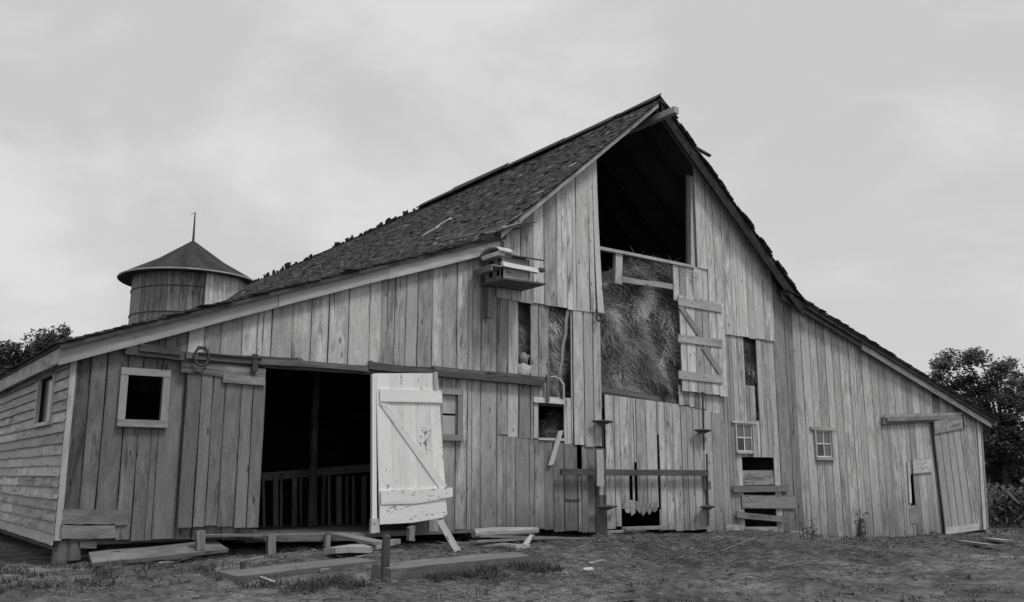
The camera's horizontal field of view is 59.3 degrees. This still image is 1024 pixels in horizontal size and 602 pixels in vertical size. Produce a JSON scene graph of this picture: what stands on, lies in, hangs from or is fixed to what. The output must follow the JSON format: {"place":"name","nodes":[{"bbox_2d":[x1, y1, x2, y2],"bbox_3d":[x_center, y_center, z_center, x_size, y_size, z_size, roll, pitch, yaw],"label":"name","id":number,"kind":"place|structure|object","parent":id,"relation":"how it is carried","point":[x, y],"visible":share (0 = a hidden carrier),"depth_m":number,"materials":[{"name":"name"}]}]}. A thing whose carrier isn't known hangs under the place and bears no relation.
{"place":"outdoors","nodes":[
{"label":"outdoors","id":0,"kind":"place"},
{"bbox_2d":[0,479,1023,601],"bbox_3d":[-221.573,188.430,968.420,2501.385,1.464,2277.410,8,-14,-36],"label":"ground","id":1,"kind":"structure","parent":0,"point":[14,551],"depth_m":12.60,"materials":[{"name":"grey soil"}]},
{"bbox_2d":[0,322,73,373],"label":"leafy tree","id":2,"kind":"object","parent":1,"relation":"on","point":[9,358],"visible":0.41,"depth_m":50.97,"materials":[{"name":"black plant"}]},
{"bbox_2d":[88,539,227,566],"bbox_3d":[-5.384,3.839,13.748,2.037,0.277,0.383,9,-14,-40],"label":"loose plank","id":3,"kind":"object","parent":1,"relation":"on","point":[142,554],"visible":0.95,"depth_m":13.63,"materials":[{"name":"grey wood"}]},
{"bbox_2d":[195,530,204,549],"bbox_3d":[-4.884,3.743,14.082,0.148,0.301,0.100,8,-14,-36],"label":"stub post","id":4,"kind":"object","parent":3,"relation":"on","point":[200,540],"visible":1,"depth_m":14.04,"materials":[{"name":"grey wood"}]},
{"bbox_2d":[117,212,253,323],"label":"silo","id":5,"kind":"object","parent":1,"relation":"on","point":[191,274],"visible":0.34,"depth_m":46.29,"materials":[{"name":"grey wood"}]},
{"bbox_2d":[201,553,218,559],"bbox_3d":[-4.786,4.103,14.267,0.271,0.230,0.266,2,-11,-10],"label":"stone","id":6,"kind":"object","parent":1,"relation":"on","point":[209,556],"visible":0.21,"depth_m":14.19,"materials":[{"name":"black stone"}]},
{"bbox_2d":[240,562,245,568],"bbox_3d":[-3.621,3.701,12.082,0.083,0.387,0.083,-6,-13,30],"label":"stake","id":7,"kind":"object","parent":1,"relation":"on","point":[242,565],"visible":0.35,"depth_m":12.08,"materials":[{"name":"grey wood"}]},
{"bbox_2d":[260,576,277,583],"bbox_3d":[-3.139,3.609,11.640,0.242,0.107,0.060,-1,-11,6],"label":"wood scrap","id":8,"kind":"object","parent":1,"relation":"on","point":[265,578],"visible":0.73,"depth_m":11.62,"materials":[{"name":"grey wood"}]},
{"bbox_2d":[266,535,275,555],"bbox_3d":[-3.930,4.020,14.689,0.151,0.380,0.100,8,-14,-36],"label":"stub post","id":9,"kind":"object","parent":1,"relation":"on","point":[271,544],"visible":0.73,"depth_m":14.66,"materials":[{"name":"grey wood"}]},
{"bbox_2d":[217,557,377,585],"bbox_3d":[-2.913,3.809,12.531,0.463,0.285,2.576,-7,-13,33],"label":"timber","id":10,"kind":"object","parent":1,"relation":"on","point":[235,576],"visible":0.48,"depth_m":12.21,"materials":[{"name":"grey wood"}]},
{"bbox_2d":[323,534,330,546],"bbox_3d":[-3.153,4.080,15.331,0.100,0.203,0.100,8,-14,-36],"label":"stub post","id":11,"kind":"object","parent":1,"relation":"on","point":[326,540],"visible":1,"depth_m":15.30,"materials":[{"name":"grey wood"}]},
{"bbox_2d":[325,533,381,544],"bbox_3d":[-2.633,4.029,15.278,1.128,0.174,0.251,-5,-12,24],"label":"ramp plank","id":12,"kind":"object","parent":11,"relation":"on","point":[360,539],"visible":0.93,"depth_m":15.22,"materials":[{"name":"grey wood"}]},
{"bbox_2d":[323,539,400,553],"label":"broken slab","id":13,"kind":"structure","parent":1,"relation":"on","point":[359,548],"depth_m":14.61,"materials":[{"name":"grey wood"}]},
{"bbox_2d":[381,534,390,581],"bbox_3d":[-1.721,3.603,12.259,0.129,0.826,0.126,8,-14,-36],"label":"stake","id":14,"kind":"object","parent":1,"relation":"on","point":[385,555],"visible":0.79,"depth_m":12.25,"materials":[{"name":"grey wood"}]},
{"bbox_2d":[406,526,414,540],"bbox_3d":[-1.819,4.184,16.197,0.124,0.264,0.100,8,-14,-36],"label":"stub post","id":15,"kind":"object","parent":1,"relation":"on","point":[410,536],"visible":1,"depth_m":16.16,"materials":[{"name":"grey wood"}]},
{"bbox_2d":[436,519,460,551],"bbox_3d":[-1.157,4.252,16.326,0.151,0.532,0.794,7,-13,-30],"label":"prop board","id":16,"kind":"object","parent":1,"relation":"on","point":[449,537],"visible":0.87,"depth_m":16.31,"materials":[{"name":"wood"}]},
{"bbox_2d":[371,552,529,582],"bbox_3d":[-0.814,3.933,13.228,0.471,0.305,2.833,-10,-15,42],"label":"timber","id":17,"kind":"object","parent":1,"relation":"on","point":[404,570],"visible":0.57,"depth_m":12.85,"materials":[{"name":"grey wood"}]},
{"bbox_2d":[457,533,469,539],"bbox_3d":[-0.978,5.001,19.337,0.074,0.065,2.965,-1,-11,4],"label":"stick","id":18,"kind":"object","parent":1,"relation":"on","point":[462,536],"visible":0.54,"depth_m":18.57,"materials":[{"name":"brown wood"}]},
{"bbox_2d":[0,93,998,566],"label":"barn","id":19,"kind":"structure","parent":1,"relation":"on","point":[388,353],"depth_m":20.09,"materials":[{"name":"grey wood"}]},
{"bbox_2d":[31,366,56,427],"bbox_3d":[-7.794,1.606,15.047,0.125,0.980,1.490,8,-14,-36],"label":"window","id":20,"kind":"structure","parent":19,"relation":"in","point":[46,415],"depth_m":15.27,"materials":[{"name":"grey wood"}]},
{"bbox_2d":[116,367,170,427],"bbox_3d":[-5.848,1.540,14.311,0.764,0.927,0.115,8,-14,-36],"label":"window","id":21,"kind":"structure","parent":19,"relation":"in","point":[125,372],"depth_m":14.27,"materials":[{"name":"grey wood"}]},
{"bbox_2d":[177,346,265,527],"bbox_3d":[-4.785,2.239,14.837,1.445,2.948,0.151,8,-14,-36],"label":"sliding door","id":22,"kind":"structure","parent":19,"relation":"in","point":[226,451],"depth_m":14.86,"materials":[{"name":"grey wood"}]},
{"bbox_2d":[205,533,363,536],"bbox_3d":[-3.818,3.944,15.178,2.805,0.117,0.321,8,-14,-36],"label":"ledge plank","id":23,"kind":"object","parent":19,"relation":"attached to","point":[259,535],"visible":0.7,"depth_m":14.78,"materials":[{"name":"grey wood"}]},
{"bbox_2d":[263,534,364,541],"bbox_3d":[-3.337,4.032,15.341,1.858,0.175,0.040,8,-14,-36],"label":"edge board","id":24,"kind":"object","parent":23,"relation":"attached to","point":[284,538],"visible":0.72,"depth_m":15.15,"materials":[{"name":"grey wood"}]},
{"bbox_2d":[258,464,378,526],"bbox_3d":[-3.885,4.093,18.666,2.876,1.472,0.090,8,-14,-36],"label":"feed rack","id":25,"kind":"object","parent":19,"relation":"on","point":[293,475],"visible":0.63,"depth_m":18.64,"materials":[{"name":"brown wood"}]},
{"bbox_2d":[369,372,452,533],"bbox_3d":[-1.861,2.769,16.715,1.667,2.957,0.114,6,-12,-27],"label":"hinged door","id":26,"kind":"structure","parent":19,"relation":"in","point":[405,417],"depth_m":16.66,"materials":[{"name":"white paint"}]},
{"bbox_2d":[439,388,463,440],"bbox_3d":[-1.227,2.229,17.687,0.597,1.020,0.115,8,-14,-36],"label":"window","id":27,"kind":"structure","parent":19,"relation":"in","point":[448,405],"depth_m":17.73,"materials":[{"name":"grey wood"}]},
{"bbox_2d":[473,246,545,318],"bbox_3d":[-0.121,-0.342,18.576,1.310,1.400,1.019,8,-14,-36],"label":"birdhouse","id":28,"kind":"object","parent":19,"relation":"attached to","point":[510,271],"visible":1,"depth_m":18.40,"materials":[{"name":"grey wood"}]},
{"bbox_2d":[517,352,531,374],"bbox_3d":[0.233,1.401,19.032,0.384,0.666,0.263,8,-14,-36],"label":"feed sack","id":29,"kind":"object","parent":19,"relation":"on","point":[524,368],"visible":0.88,"depth_m":18.98,"materials":[{"name":"fabric"}]},
{"bbox_2d":[528,407,580,447],"bbox_3d":[0.927,3.116,19.680,1.447,1.612,1.029,8,-14,-36],"label":"hay pile","id":30,"kind":"object","parent":19,"relation":"in","point":[551,426],"visible":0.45,"depth_m":19.57,"materials":[{"name":"plant"}]},
{"bbox_2d":[417,248,775,418],"bbox_3d":[2.354,0.982,23.207,9.442,4.098,5.020,8,-14,-36],"label":"loft hay","id":31,"kind":"object","parent":19,"relation":"on","point":[640,343],"visible":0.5,"depth_m":21.42,"materials":[{"name":"plant"}]},
{"bbox_2d":[677,295,727,396],"bbox_3d":[4.709,1.116,22.308,1.801,2.417,0.060,8,-14,-36],"label":"hay door","id":32,"kind":"structure","parent":19,"relation":"in","point":[703,344],"depth_m":22.30,"materials":[{"name":"grey wood"}]},
{"bbox_2d":[731,421,756,453],"bbox_3d":[5.905,3.467,22.862,0.959,0.811,0.115,8,-14,-36],"label":"window","id":33,"kind":"structure","parent":19,"relation":"in","point":[743,430],"depth_m":22.88,"materials":[{"name":"grey wood"}]},
{"bbox_2d":[744,347,768,401],"bbox_3d":[6.350,2.173,23.780,1.089,2.056,0.632,8,-14,-36],"label":"hay pile","id":34,"kind":"object","parent":19,"relation":"in","point":[750,382],"visible":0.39,"depth_m":23.71,"materials":[{"name":"plant"}]},
{"bbox_2d":[810,427,836,459],"bbox_3d":[8.602,3.935,24.819,1.159,0.893,0.115,8,-14,-36],"label":"window","id":35,"kind":"structure","parent":19,"relation":"in","point":[823,437],"depth_m":24.83,"materials":[{"name":"grey wood"}]},
{"bbox_2d":[933,416,980,534],"bbox_3d":[14.159,5.479,28.610,2.407,3.709,0.080,8,-14,-36],"label":"plank door","id":36,"kind":"structure","parent":19,"relation":"in","point":[960,509],"depth_m":28.53,"materials":[{"name":"grey wood"}]},
{"bbox_2d":[485,534,533,550],"bbox_3d":[-0.004,4.488,16.798,0.825,0.145,3.243,-1,-11,4],"label":"broken branch","id":37,"kind":"object","parent":1,"relation":"on","point":[525,545],"visible":0.82,"depth_m":15.52,"materials":[{"name":"grey wood"}]},
{"bbox_2d":[44,537,998,601],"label":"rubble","id":38,"kind":"object","parent":1,"relation":"on","point":[567,573],"visible":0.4,"depth_m":11.69,"materials":[{"name":"stone"}]},
{"bbox_2d":[485,540,574,542],"bbox_3d":[0.597,4.737,17.707,3.063,0.225,0.225,8,-14,-36],"label":"stacked board","id":39,"kind":"object","parent":1,"relation":"on","point":[536,541],"visible":0.35,"depth_m":17.44,"materials":[{"name":"grey wood"}]},
{"bbox_2d":[470,536,556,542],"bbox_3d":[0.051,4.551,17.163,1.920,0.068,0.227,8,-14,-36],"label":"stacked board","id":40,"kind":"object","parent":39,"relation":"on","point":[512,539],"visible":0.96,"depth_m":17.01,"materials":[{"name":"grey wood"}]},
{"bbox_2d":[478,535,592,539],"bbox_3d":[0.640,4.722,17.948,3.267,0.253,0.219,8,-14,-36],"label":"stacked board","id":41,"kind":"object","parent":39,"relation":"on","point":[511,537],"visible":0.63,"depth_m":17.50,"materials":[{"name":"grey wood"}]},
{"bbox_2d":[471,527,538,537],"bbox_3d":[-0.112,4.466,17.440,1.541,0.184,0.177,8,-14,-36],"label":"slab log","id":42,"kind":"object","parent":41,"relation":"on","point":[476,533],"visible":0.98,"depth_m":17.33,"materials":[{"name":"grey wood"}]},
{"bbox_2d":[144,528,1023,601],"bbox_3d":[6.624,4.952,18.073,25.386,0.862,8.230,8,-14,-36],"label":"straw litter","id":43,"kind":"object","parent":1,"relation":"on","point":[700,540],"visible":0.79,"depth_m":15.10,"materials":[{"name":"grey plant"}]},
{"bbox_2d":[583,567,593,571],"bbox_3d":[1.135,3.997,13.402,0.214,0.066,0.101,8,-14,-36],"label":"stone","id":44,"kind":"object","parent":1,"relation":"on","point":[586,569],"visible":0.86,"depth_m":13.36,"materials":[{"name":"white stone"}]},
{"bbox_2d":[588,559,606,563],"bbox_3d":[1.327,4.078,14.081,0.081,0.048,0.394,-10,-15,42],"label":"wood scrap","id":45,"kind":"object","parent":1,"relation":"on","point":[593,562],"visible":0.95,"depth_m":14.05,"materials":[{"name":"grey wood"}]},
{"bbox_2d":[605,530,646,532],"bbox_3d":[2.519,5.069,19.826,1.175,0.063,0.114,8,-14,-36],"label":"threshold log","id":46,"kind":"object","parent":1,"relation":"on","point":[616,531],"visible":0.89,"depth_m":19.70,"materials":[{"name":"grey wood"}]},
{"bbox_2d":[621,526,666,530],"bbox_3d":[2.955,5.070,20.103,1.277,0.084,0.170,8,-14,-36],"label":"threshold log","id":47,"kind":"object","parent":1,"relation":"on","point":[643,528],"visible":1,"depth_m":20.05,"materials":[{"name":"grey wood"}]},
{"bbox_2d":[719,537,756,553],"bbox_3d":[4.345,4.646,17.157,0.072,0.058,3.496,-5,-12,24],"label":"pole","id":48,"kind":"object","parent":1,"relation":"on","point":[745,542],"visible":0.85,"depth_m":17.26,"materials":[{"name":"grey wood"}]},
{"bbox_2d":[797,518,817,539],"bbox_3d":[6.717,5.213,20.521,0.495,0.514,0.644,-5,-12,22],"label":"weed clump","id":49,"kind":"object","parent":1,"relation":"on","point":[812,533],"visible":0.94,"depth_m":20.46,"materials":[{"name":"grey plant"}]},
{"bbox_2d":[855,510,868,537],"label":"weed clump","id":50,"kind":"object","parent":1,"relation":"on","point":[861,523],"visible":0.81,"depth_m":25.16,"materials":[{"name":"grey plant"}]},
{"bbox_2d":[917,529,938,536],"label":"weed clump","id":51,"kind":"object","parent":1,"relation":"on","point":[931,533],"visible":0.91,"depth_m":25.62,"materials":[{"name":"grey plant"}]},
{"bbox_2d":[926,346,1023,508],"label":"oak tree","id":52,"kind":"object","parent":1,"relation":"on","point":[1003,441],"visible":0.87,"depth_m":53.81,"materials":[{"name":"black plant"}]},
{"bbox_2d":[956,540,998,546],"bbox_3d":[10.249,5.364,19.918,0.219,0.202,3.570,-3,-11,16],"label":"ground board","id":53,"kind":"object","parent":1,"relation":"on","point":[979,543],"visible":1,"depth_m":19.18,"materials":[{"name":"grey wood"}]},
{"bbox_2d":[988,483,1000,520],"bbox_3d":[19.699,8.280,36.850,1.607,1.656,1.672,8,-14,-36],"label":"corn plant","id":54,"kind":"object","parent":1,"relation":"on","point":[991,496],"visible":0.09,"depth_m":36.80,"materials":[{"name":"grey plant"}]},
{"bbox_2d":[986,477,1003,522],"bbox_3d":[18.853,7.907,35.590,1.340,1.841,1.990,-3,-11,17],"label":"corn plant","id":55,"kind":"object","parent":1,"relation":"on","point":[990,499],"visible":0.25,"depth_m":35.45,"materials":[{"name":"grey plant"}]},
{"bbox_2d":[987,495,1005,526],"bbox_3d":[17.670,7.687,33.062,1.675,1.355,1.412,8,-14,-36],"label":"corn plant","id":56,"kind":"object","parent":1,"relation":"on","point":[992,511],"visible":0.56,"depth_m":32.91,"materials":[{"name":"grey plant"}]},
{"bbox_2d":[981,537,1015,542],"bbox_3d":[11.943,5.873,22.123,0.349,0.156,2.670,-4,-12,18],"label":"ground board","id":57,"kind":"object","parent":1,"relation":"on","point":[1000,540],"visible":1,"depth_m":21.38,"materials":[{"name":"grey wood"}]},
{"bbox_2d":[988,485,1016,524],"bbox_3d":[18.501,7.793,34.196,1.378,1.581,1.768,4,-12,-20],"label":"corn plant","id":58,"kind":"object","parent":1,"relation":"on","point":[996,486],"visible":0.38,"depth_m":34.01,"materials":[{"name":"grey plant"}]},
{"bbox_2d":[987,488,1019,525],"bbox_3d":[18.012,7.631,33.132,1.460,1.460,1.634,8,-14,-36],"label":"corn plant","id":59,"kind":"object","parent":1,"relation":"on","point":[1010,507],"visible":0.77,"depth_m":33.09,"materials":[{"name":"grey plant"}]},
{"bbox_2d":[992,490,1015,523],"bbox_3d":[19.415,8.099,35.283,1.454,1.328,1.380,8,-14,-36],"label":"corn plant","id":60,"kind":"object","parent":1,"relation":"on","point":[1003,511],"visible":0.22,"depth_m":35.16,"materials":[{"name":"grey plant"}]},
{"bbox_2d":[985,452,1023,497],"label":"distant woods","id":61,"kind":"object","parent":1,"relation":"on","point":[993,487],"visible":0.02,"depth_m":66.47,"materials":[{"name":"grey plant"}]},
{"bbox_2d":[987,492,1022,525],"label":"corn plant","id":62,"kind":"object","parent":1,"relation":"on","point":[1001,513],"visible":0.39,"depth_m":33.97,"materials":[{"name":"grey plant"}]},
{"bbox_2d":[992,484,1023,526],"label":"corn plant","id":63,"kind":"object","parent":1,"relation":"on","point":[1009,495],"visible":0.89,"depth_m":32.87,"materials":[{"name":"grey plant"}]},
{"bbox_2d":[998,484,1023,524],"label":"corn plant","id":64,"kind":"object","parent":1,"relation":"on","point":[1009,485],"visible":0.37,"depth_m":33.72,"materials":[{"name":"grey plant"}]},
{"bbox_2d":[999,487,1023,526],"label":"corn plant","id":65,"kind":"object","parent":1,"relation":"on","point":[1019,510],"visible":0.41,"depth_m":33.59,"materials":[{"name":"grey plant"}]},
{"bbox_2d":[1004,490,1023,525],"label":"corn plant","id":66,"kind":"object","parent":1,"relation":"on","point":[1021,507],"visible":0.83,"depth_m":32.87,"materials":[{"name":"grey plant"}]},
{"bbox_2d":[0,515,1023,601],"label":"grass","id":67,"kind":"structure","parent":0,"point":[470,573],"depth_m":12.16,"materials":[{"name":"grey plant"}]},
{"bbox_2d":[0,0,1023,429],"label":"sky","id":68,"kind":"structure","parent":0,"point":[875,148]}
]}

